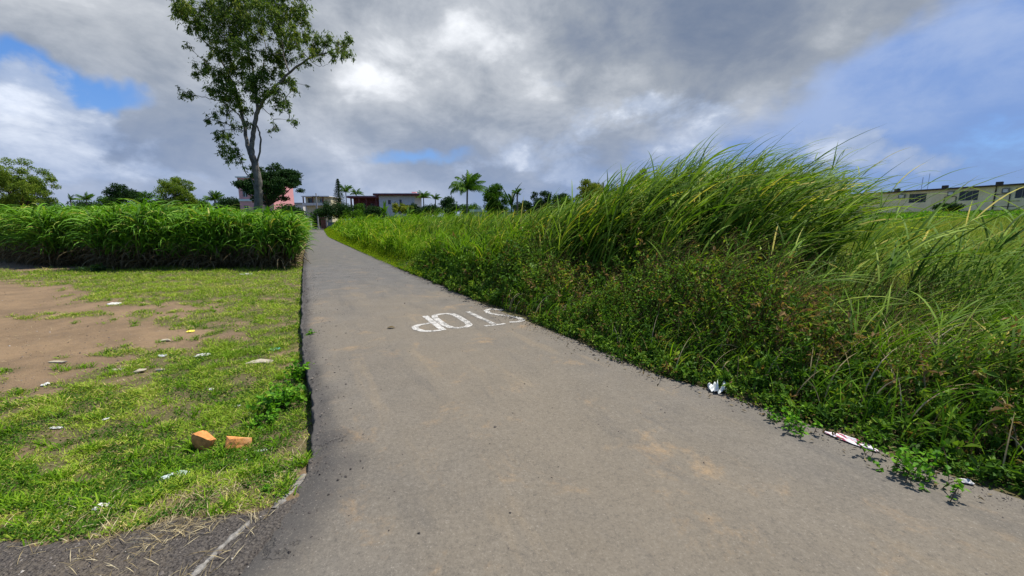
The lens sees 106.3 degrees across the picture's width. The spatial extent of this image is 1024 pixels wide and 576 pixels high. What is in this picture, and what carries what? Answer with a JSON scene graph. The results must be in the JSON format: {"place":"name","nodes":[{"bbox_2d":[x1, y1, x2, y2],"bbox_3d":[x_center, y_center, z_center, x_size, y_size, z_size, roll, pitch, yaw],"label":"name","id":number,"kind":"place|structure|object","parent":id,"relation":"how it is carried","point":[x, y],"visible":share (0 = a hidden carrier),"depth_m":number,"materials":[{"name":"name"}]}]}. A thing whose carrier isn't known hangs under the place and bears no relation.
{"place":"outdoors","nodes":[
{"label":"outdoors","id":0,"kind":"place"},
{"bbox_2d":[48,361,67,362],"bbox_3d":[-5.952,0.969,5.044,0.236,0.027,0.062,0,9,-3],"label":"flat stone","id":1,"kind":"object","parent":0,"point":[57,361],"visible":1,"depth_m":5.02,"materials":[{"name":"beige stone"}]},
{"bbox_2d":[246,359,273,363],"bbox_3d":[-3.327,0.968,5.047,0.332,0.047,0.128,-2,9,-11],"label":"flat stone","id":2,"kind":"object","parent":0,"point":[257,361],"visible":0.88,"depth_m":5.02,"materials":[{"name":"beige stone"}]},
{"bbox_2d":[330,203,566,277],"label":"roadside grass","id":3,"kind":"structure","parent":0,"point":[379,231],"depth_m":17.87,"materials":[{"name":"green plant"}]},
{"bbox_2d":[0,235,1023,575],"bbox_3d":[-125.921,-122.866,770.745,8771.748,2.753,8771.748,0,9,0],"label":"ground","id":4,"kind":"structure","parent":0,"point":[48,341],"depth_m":4.28,"materials":[{"name":"soil"}]},
{"bbox_2d":[0,157,61,208],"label":"round tree","id":5,"kind":"object","parent":4,"relation":"on","point":[19,188],"visible":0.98,"depth_m":69.42,"materials":[{"name":"green plant"}]},
{"bbox_2d":[1,193,61,210],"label":"shrub","id":6,"kind":"object","parent":4,"relation":"on","point":[48,204],"visible":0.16,"depth_m":76.03,"materials":[{"name":"green plant"}]},
{"bbox_2d":[68,193,75,204],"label":"palm tree","id":7,"kind":"object","parent":4,"relation":"on","point":[70,197],"visible":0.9,"depth_m":83.89,"materials":[{"name":"green plant"}]},
{"bbox_2d":[55,200,97,208],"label":"shrub","id":8,"kind":"object","parent":4,"relation":"on","point":[82,203],"visible":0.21,"depth_m":86.34,"materials":[{"name":"green plant"}]},
{"bbox_2d":[74,193,93,204],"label":"palm tree","id":9,"kind":"object","parent":4,"relation":"on","point":[86,197],"visible":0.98,"depth_m":81.81,"materials":[{"name":"green plant"}]},
{"bbox_2d":[81,263,105,272],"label":"broadleaf weed","id":10,"kind":"object","parent":4,"relation":"on","point":[96,268],"visible":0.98,"depth_m":15.12,"materials":[{"name":"green plant"}]},
{"bbox_2d":[91,503,108,510],"bbox_3d":[-2.472,1.311,2.314,0.090,0.036,0.061,-8,12,-43],"label":"paper scrap","id":11,"kind":"object","parent":4,"relation":"on","point":[94,508],"visible":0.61,"depth_m":2.30,"materials":[{"name":"white paper"}]},
{"bbox_2d":[93,195,129,206],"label":"shrub","id":12,"kind":"object","parent":4,"relation":"on","point":[99,201],"visible":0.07,"depth_m":80.68,"materials":[{"name":"green plant"}]},
{"bbox_2d":[101,183,141,206],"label":"round tree","id":13,"kind":"object","parent":4,"relation":"on","point":[120,191],"visible":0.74,"depth_m":78.65,"materials":[{"name":"green plant"}]},
{"bbox_2d":[133,369,146,373],"bbox_3d":[-4.629,1.036,4.778,0.116,0.048,0.087,-1,9,-6],"label":"flat stone","id":14,"kind":"object","parent":4,"relation":"on","point":[139,370],"visible":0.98,"depth_m":4.76,"materials":[{"name":"beige stone"}]},
{"bbox_2d":[134,190,164,207],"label":"shrub","id":15,"kind":"object","parent":4,"relation":"on","point":[144,194],"visible":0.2,"depth_m":76.62,"materials":[{"name":"green plant"}]},
{"bbox_2d":[0,281,299,575],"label":"gravel","id":16,"kind":"structure","parent":4,"relation":"on","point":[219,552],"depth_m":1.92,"materials":[{"name":"grey gravel"}]},
{"bbox_2d":[0,312,311,575],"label":"dry straw","id":17,"kind":"object","parent":4,"relation":"on","point":[174,525],"visible":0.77,"depth_m":2.17,"materials":[{"name":"plant"}]},
{"bbox_2d":[0,261,312,545],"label":"lawn grass","id":18,"kind":"structure","parent":4,"relation":"on","point":[217,355],"depth_m":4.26,"materials":[{"name":"green plant"}]},
{"bbox_2d":[0,198,319,260],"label":"sugar cane","id":19,"kind":"object","parent":4,"relation":"on","point":[108,224],"visible":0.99,"depth_m":16.11,"materials":[{"name":"green plant"}]},
{"bbox_2d":[0,211,309,270],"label":"dry cane leaves","id":20,"kind":"object","parent":19,"relation":"attached to","point":[106,261],"visible":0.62,"depth_m":16.35,"materials":[{"name":"green plant"}]},
{"bbox_2d":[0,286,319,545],"bbox_3d":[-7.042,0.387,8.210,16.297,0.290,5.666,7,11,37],"label":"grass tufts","id":21,"kind":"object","parent":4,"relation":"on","point":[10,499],"visible":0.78,"depth_m":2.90,"materials":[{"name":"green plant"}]},
{"bbox_2d":[159,470,189,480],"bbox_3d":[-2.363,1.305,2.687,0.183,0.042,0.084,-1,9,-6],"label":"plastic bottle scrap","id":22,"kind":"object","parent":4,"relation":"on","point":[164,476],"visible":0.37,"depth_m":2.66,"materials":[{"name":"white plastic"}]},
{"bbox_2d":[152,176,198,207],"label":"round tree","id":23,"kind":"object","parent":4,"relation":"on","point":[175,186],"visible":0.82,"depth_m":73.31,"materials":[{"name":"green plant"}]},
{"bbox_2d":[191,199,214,209],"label":"shrub","id":24,"kind":"object","parent":4,"relation":"on","point":[203,204],"visible":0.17,"depth_m":79.32,"materials":[{"name":"green plant"}]},
{"bbox_2d":[191,430,215,450],"bbox_3d":[-2.488,1.233,3.111,0.172,0.168,0.118,-3,10,-17],"label":"broken stone","id":25,"kind":"object","parent":4,"relation":"on","point":[204,439],"visible":0.94,"depth_m":3.07,"materials":[{"name":"orange brick"}]},
{"bbox_2d":[202,190,224,205],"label":"palm tree","id":26,"kind":"object","parent":4,"relation":"on","point":[214,196],"visible":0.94,"depth_m":75.77,"materials":[{"name":"green plant"}]},
{"bbox_2d":[213,196,239,211],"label":"shrub","id":27,"kind":"object","parent":4,"relation":"on","point":[231,201],"visible":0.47,"depth_m":67.16,"materials":[{"name":"green plant"}]},
{"bbox_2d":[225,436,251,451],"bbox_3d":[-2.195,1.241,3.085,0.178,0.118,0.115,-5,10,-28],"label":"brick","id":28,"kind":"object","parent":4,"relation":"on","point":[233,440],"visible":0.75,"depth_m":3.06,"materials":[{"name":"orange brick"}]},
{"bbox_2d":[190,474,305,575],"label":"kerb","id":29,"kind":"structure","parent":4,"relation":"on","point":[202,566],"depth_m":2.04,"materials":[{"name":"concrete"}]},
{"bbox_2d":[167,0,355,211],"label":"gum tree","id":30,"kind":"object","parent":4,"relation":"on","point":[240,20],"visible":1,"depth_m":25.45,"materials":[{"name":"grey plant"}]},
{"bbox_2d":[247,407,278,429],"bbox_3d":[-2.239,1.174,3.458,0.248,0.136,0.290,-6,11,-31],"label":"broadleaf weed","id":31,"kind":"object","parent":4,"relation":"on","point":[260,417],"visible":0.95,"depth_m":3.44,"materials":[{"name":"green plant"}]},
{"bbox_2d":[235,176,293,211],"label":"pink building","id":32,"kind":"structure","parent":4,"relation":"on","point":[244,200],"depth_m":64.63,"materials":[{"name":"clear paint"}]},
{"bbox_2d":[259,484,271,494],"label":"broadleaf weed","id":33,"kind":"object","parent":4,"relation":"on","point":[264,489],"visible":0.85,"depth_m":2.37,"materials":[{"name":"green plant"}]},
{"bbox_2d":[230,162,305,211],"bbox_3d":[-28.148,-10.028,45.012,7.510,9.492,7.183,0,9,0],"label":"shade tree","id":34,"kind":"object","parent":4,"relation":"on","point":[277,180],"visible":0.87,"depth_m":44.01,"materials":[{"name":"green plant"}]},
{"bbox_2d":[246,374,310,412],"bbox_3d":[-2.245,1.054,3.802,0.514,0.301,0.544,0,9,0],"label":"broadleaf weed","id":35,"kind":"object","parent":4,"relation":"on","point":[284,397],"visible":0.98,"depth_m":3.77,"materials":[{"name":"green plant"}]},
{"bbox_2d":[273,203,306,217],"bbox_3d":[-33.998,-10.486,59.263,4.470,5.460,4.807,0,9,0],"label":"shrub","id":36,"kind":"object","parent":4,"relation":"on","point":[288,208],"visible":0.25,"depth_m":58.18,"materials":[{"name":"green plant"}]},
{"bbox_2d":[283,359,314,382],"bbox_3d":[-2.482,0.951,4.467,0.301,0.279,0.319,0,9,0],"label":"broadleaf weed","id":37,"kind":"object","parent":4,"relation":"on","point":[297,374],"visible":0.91,"depth_m":4.45,"materials":[{"name":"green plant"}]},
{"bbox_2d":[294,203,305,218],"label":"flat roofed house","id":38,"kind":"structure","parent":4,"relation":"on","point":[300,205],"depth_m":117.53,"materials":[{"name":"white concrete"}]},
{"bbox_2d":[312,193,319,228],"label":"utility pole","id":39,"kind":"object","parent":4,"relation":"on","point":[316,196],"visible":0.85,"depth_m":91.95,"materials":[{"name":"grey concrete"}]},
{"bbox_2d":[308,212,328,228],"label":"shade tree","id":40,"kind":"object","parent":4,"relation":"on","point":[313,217],"visible":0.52,"depth_m":101.68,"materials":[{"name":"green plant"}]},
{"bbox_2d":[301,196,338,228],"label":"balcony house","id":41,"kind":"structure","parent":4,"relation":"on","point":[310,205],"depth_m":110.81,"materials":[{"name":"beige paint"}]},
{"bbox_2d":[319,217,327,228],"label":"gate","id":42,"kind":"structure","parent":4,"relation":"on","point":[323,224],"depth_m":87.29,"materials":[{"name":"brown paint"}]},
{"bbox_2d":[313,201,359,220],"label":"shade tree","id":43,"kind":"object","parent":4,"relation":"on","point":[332,211],"visible":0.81,"depth_m":82.32,"materials":[{"name":"green plant"}]},
{"bbox_2d":[332,179,344,217],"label":"pine tree","id":44,"kind":"object","parent":4,"relation":"on","point":[338,196],"visible":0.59,"depth_m":104.89,"materials":[{"name":"green plant"}]},
{"bbox_2d":[340,184,351,202],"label":"palm tree","id":45,"kind":"object","parent":4,"relation":"on","point":[346,188],"visible":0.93,"depth_m":108.82,"materials":[{"name":"green plant"}]},
{"bbox_2d":[341,208,365,218],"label":"shade tree","id":46,"kind":"object","parent":4,"relation":"on","point":[358,212],"visible":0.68,"depth_m":81.48,"materials":[{"name":"green plant"}]},
{"bbox_2d":[350,188,364,195],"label":"palm tree","id":47,"kind":"object","parent":4,"relation":"on","point":[355,192],"visible":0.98,"depth_m":108.65,"materials":[{"name":"green plant"}]},
{"bbox_2d":[354,203,365,210],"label":"flowering tree","id":48,"kind":"object","parent":4,"relation":"on","point":[361,206],"visible":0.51,"depth_m":85.72,"materials":[{"name":"green plant"}]},
{"bbox_2d":[347,196,378,219],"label":"maroon house","id":49,"kind":"structure","parent":4,"relation":"on","point":[373,201],"depth_m":97.38,"materials":[{"name":"paint"}]},
{"bbox_2d":[363,204,386,218],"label":"shrub","id":50,"kind":"object","parent":4,"relation":"on","point":[375,211],"visible":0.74,"depth_m":77.70,"materials":[{"name":"green plant"}]},
{"bbox_2d":[324,226,442,276],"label":"lime weeds","id":51,"kind":"object","parent":4,"relation":"on","point":[364,248],"visible":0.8,"depth_m":22.41,"materials":[{"name":"green plant"}]},
{"bbox_2d":[380,201,387,211],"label":"banana plant","id":52,"kind":"object","parent":4,"relation":"on","point":[384,206],"visible":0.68,"depth_m":79.73,"materials":[{"name":"green plant"}]},
{"bbox_2d":[373,192,424,218],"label":"white house","id":53,"kind":"structure","parent":4,"relation":"on","point":[399,198],"depth_m":89.89,"materials":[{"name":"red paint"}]},
{"bbox_2d":[391,202,413,213],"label":"croton shrub","id":54,"kind":"object","parent":4,"relation":"on","point":[401,208],"visible":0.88,"depth_m":81.81,"materials":[{"name":"green plant"}]},
{"bbox_2d":[405,207,415,215],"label":"banana plant","id":55,"kind":"object","parent":4,"relation":"on","point":[408,211],"visible":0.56,"depth_m":80.67,"materials":[{"name":"green plant"}]},
{"bbox_2d":[409,202,430,218],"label":"shrub","id":56,"kind":"object","parent":4,"relation":"on","point":[417,211],"visible":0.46,"depth_m":83.50,"materials":[{"name":"green plant"}]},
{"bbox_2d":[416,190,431,207],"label":"palm tree","id":57,"kind":"object","parent":4,"relation":"on","point":[425,195],"visible":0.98,"depth_m":85.70,"materials":[{"name":"green plant"}]},
{"bbox_2d":[421,204,449,214],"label":"shrub","id":58,"kind":"object","parent":4,"relation":"on","point":[429,207],"visible":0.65,"depth_m":74.85,"materials":[{"name":"green plant"}]},
{"bbox_2d":[430,194,441,205],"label":"palm tree","id":59,"kind":"object","parent":4,"relation":"on","point":[435,197],"visible":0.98,"depth_m":87.60,"materials":[{"name":"green plant"}]},
{"bbox_2d":[438,195,463,214],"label":"village tree","id":60,"kind":"object","parent":4,"relation":"on","point":[446,202],"visible":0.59,"depth_m":81.18,"materials":[{"name":"green plant"}]},
{"bbox_2d":[448,170,486,212],"bbox_3d":[-6.077,-11.662,53.779,5.472,9.184,5.397,0,9,0],"label":"palm tree","id":61,"kind":"object","parent":4,"relation":"on","point":[467,184],"visible":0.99,"depth_m":53.07,"materials":[{"name":"green plant"}]},
{"bbox_2d":[460,203,480,215],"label":"shrub","id":62,"kind":"object","parent":4,"relation":"on","point":[471,207],"visible":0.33,"depth_m":87.15,"materials":[{"name":"green plant"}]},
{"bbox_2d":[470,209,513,217],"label":"shed","id":63,"kind":"structure","parent":4,"relation":"on","point":[477,210],"depth_m":66.34,"materials":[{"name":"grey metal"}]},
{"bbox_2d":[482,183,509,216],"bbox_3d":[-2.631,-12.496,60.864,4.044,8.215,4.806,5,11,30],"label":"village tree","id":64,"kind":"object","parent":4,"relation":"on","point":[493,195],"visible":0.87,"depth_m":59.70,"materials":[{"name":"green plant"}]},
{"bbox_2d":[503,185,522,213],"bbox_3d":[0.218,-12.169,59.052,3.495,7.770,4.482,0,9,0],"label":"banana plant","id":65,"kind":"object","parent":4,"relation":"on","point":[511,198],"visible":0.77,"depth_m":58.37,"materials":[{"name":"green plant"}]},
{"bbox_2d":[512,188,521,215],"bbox_3d":[0.692,-11.319,56.942,1.785,6.806,1.254,3,10,20],"label":"palm tree","id":66,"kind":"object","parent":4,"relation":"on","point":[516,191],"visible":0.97,"depth_m":56.55,"materials":[{"name":"green plant"}]},
{"bbox_2d":[510,200,532,215],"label":"shrub","id":67,"kind":"object","parent":4,"relation":"on","point":[519,207],"visible":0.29,"depth_m":67.68,"materials":[{"name":"green plant"}]},
{"bbox_2d":[522,190,558,215],"bbox_3d":[4.140,-10.757,54.856,5.489,6.298,5.288,0,9,0],"label":"village tree","id":68,"kind":"object","parent":4,"relation":"on","point":[544,194],"visible":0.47,"depth_m":53.95,"materials":[{"name":"green plant"}]},
{"bbox_2d":[553,193,575,204],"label":"shrub","id":69,"kind":"object","parent":4,"relation":"on","point":[562,195],"visible":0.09,"depth_m":72.07,"materials":[{"name":"green plant"}]},
{"bbox_2d":[559,195,573,209],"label":"shrub","id":70,"kind":"object","parent":4,"relation":"on","point":[569,199],"visible":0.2,"depth_m":63.46,"materials":[{"name":"green plant"}]},
{"bbox_2d":[573,179,603,201],"bbox_3d":[9.510,-9.824,47.020,3.490,6.830,3.868,9,13,44],"label":"village tree","id":71,"kind":"object","parent":4,"relation":"on","point":[587,183],"visible":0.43,"depth_m":45.96,"materials":[{"name":"green plant"}]},
{"bbox_2d":[632,168,648,187],"bbox_3d":[13.127,-8.656,39.108,1.630,7.066,1.867,-9,13,-44],"label":"village tree","id":72,"kind":"object","parent":4,"relation":"on","point":[640,175],"visible":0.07,"depth_m":38.54,"materials":[{"name":"green plant"}]},
{"bbox_2d":[397,200,1023,494],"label":"roadside weeds","id":73,"kind":"object","parent":4,"relation":"on","point":[953,450],"visible":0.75,"depth_m":4.13,"materials":[{"name":"green plant"}]},
{"bbox_2d":[403,260,1023,467],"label":"wild grass","id":74,"kind":"structure","parent":4,"relation":"on","point":[946,426],"depth_m":3.49,"materials":[{"name":"green plant"}]},
{"bbox_2d":[759,208,1023,402],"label":"leafy undergrowth","id":75,"kind":"object","parent":4,"relation":"on","point":[965,212],"visible":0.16,"depth_m":32.31,"materials":[{"name":"green plant"}]},
{"bbox_2d":[848,175,1023,213],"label":"long building","id":76,"kind":"structure","parent":4,"relation":"on","point":[1003,189],"depth_m":53.45,"materials":[{"name":"beige paint"}]},
{"bbox_2d":[909,193,926,202],"bbox_3d":[60.967,-13.491,57.673,0.095,1.320,1.907,-4,10,-24],"label":"window","id":77,"kind":"structure","parent":76,"relation":"in","point":[921,199],"depth_m":57.64,"materials":[{"name":"grey glass"}]},
{"bbox_2d":[959,190,978,200],"bbox_3d":[63.094,-12.746,53.015,0.095,1.320,1.818,-4,10,-24],"label":"window","id":78,"kind":"structure","parent":76,"relation":"in","point":[974,197],"depth_m":53.02,"materials":[{"name":"grey glass"}]},
{"bbox_2d":[1015,187,1023,197],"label":"window","id":79,"kind":"structure","parent":76,"relation":"in","point":[1020,192],"depth_m":49.06,"materials":[{"name":"grey glass"}]},
{"bbox_2d":[932,203,965,211],"bbox_3d":[50.934,-8.973,45.031,2.714,2.149,3.012,6,11,33],"label":"shrub","id":80,"kind":"object","parent":4,"relation":"on","point":[953,206],"visible":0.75,"depth_m":44.17,"materials":[{"name":"green plant"}]},
{"bbox_2d":[0,0,1023,217],"label":"sky","id":81,"kind":"structure","parent":0,"point":[537,96],"materials":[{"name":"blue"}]},
{"bbox_2d":[239,229,1023,575],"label":"road","id":82,"kind":"structure","parent":0,"point":[675,491],"depth_m":2.49,"materials":[{"name":"grey asphalt"}]},
{"bbox_2d":[239,266,1022,573],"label":"road grit","id":83,"kind":"object","parent":82,"relation":"on","point":[504,394],"visible":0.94,"depth_m":4.08,"materials":[{"name":"grey gravel"}]},
{"bbox_2d":[412,277,992,500],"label":"leaf litter","id":84,"kind":"object","parent":82,"relation":"on","point":[861,439],"visible":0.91,"depth_m":3.45,"materials":[{"name":"plant"}]},
{"bbox_2d":[707,380,726,393],"bbox_3d":[2.024,0.952,3.772,0.196,0.163,0.162,0,9,0],"label":"plastic bag","id":85,"kind":"object","parent":82,"relation":"on","point":[714,387],"visible":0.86,"depth_m":3.74,"materials":[{"name":"white plastic"}]},
{"bbox_2d":[763,394,822,438],"bbox_3d":[2.254,1.042,3.133,0.304,0.215,0.520,0,9,0],"label":"broadleaf weed","id":86,"kind":"object","parent":82,"relation":"on","point":[787,420],"visible":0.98,"depth_m":3.10,"materials":[{"name":"green plant"}]},
{"bbox_2d":[825,431,879,451],"bbox_3d":[2.545,1.139,2.886,0.086,0.026,0.343,-5,11,-30],"label":"cloth","id":87,"kind":"object","parent":82,"relation":"on","point":[846,438],"visible":0.76,"depth_m":2.88,"materials":[{"name":"white fabric"}]},
{"bbox_2d":[852,423,979,501],"bbox_3d":[2.605,1.111,2.567,0.456,0.239,0.657,-6,11,-32],"label":"broadleaf weed","id":88,"kind":"object","parent":82,"relation":"on","point":[913,464],"visible":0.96,"depth_m":2.46,"materials":[{"name":"green plant"}]},
{"bbox_2d":[959,478,974,484],"bbox_3d":[2.868,1.215,2.424,0.071,0.025,0.052,3,10,20],"label":"paper scrap","id":89,"kind":"object","parent":82,"relation":"on","point":[967,480],"visible":0.88,"depth_m":2.42,"materials":[{"name":"white paper"}]},
{"bbox_2d":[395,124,1023,443],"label":"tall grass","id":90,"kind":"structure","parent":0,"point":[829,205],"depth_m":5.87,"materials":[{"name":"green plant"}]},
{"bbox_2d":[407,200,1023,465],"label":"seed heads","id":91,"kind":"object","parent":90,"relation":"attached to","point":[811,300],"visible":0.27,"depth_m":4.62,"materials":[{"name":"green plant"}]},
{"bbox_2d":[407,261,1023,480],"bbox_3d":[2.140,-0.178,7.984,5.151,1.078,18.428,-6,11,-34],"label":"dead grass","id":92,"kind":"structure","parent":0,"point":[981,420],"depth_m":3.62,"materials":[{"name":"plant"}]},
{"bbox_2d":[752,208,1023,312],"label":"meadow grass","id":93,"kind":"structure","parent":0,"point":[978,231],"depth_m":18.95,"materials":[{"name":"green plant"}]}
]}

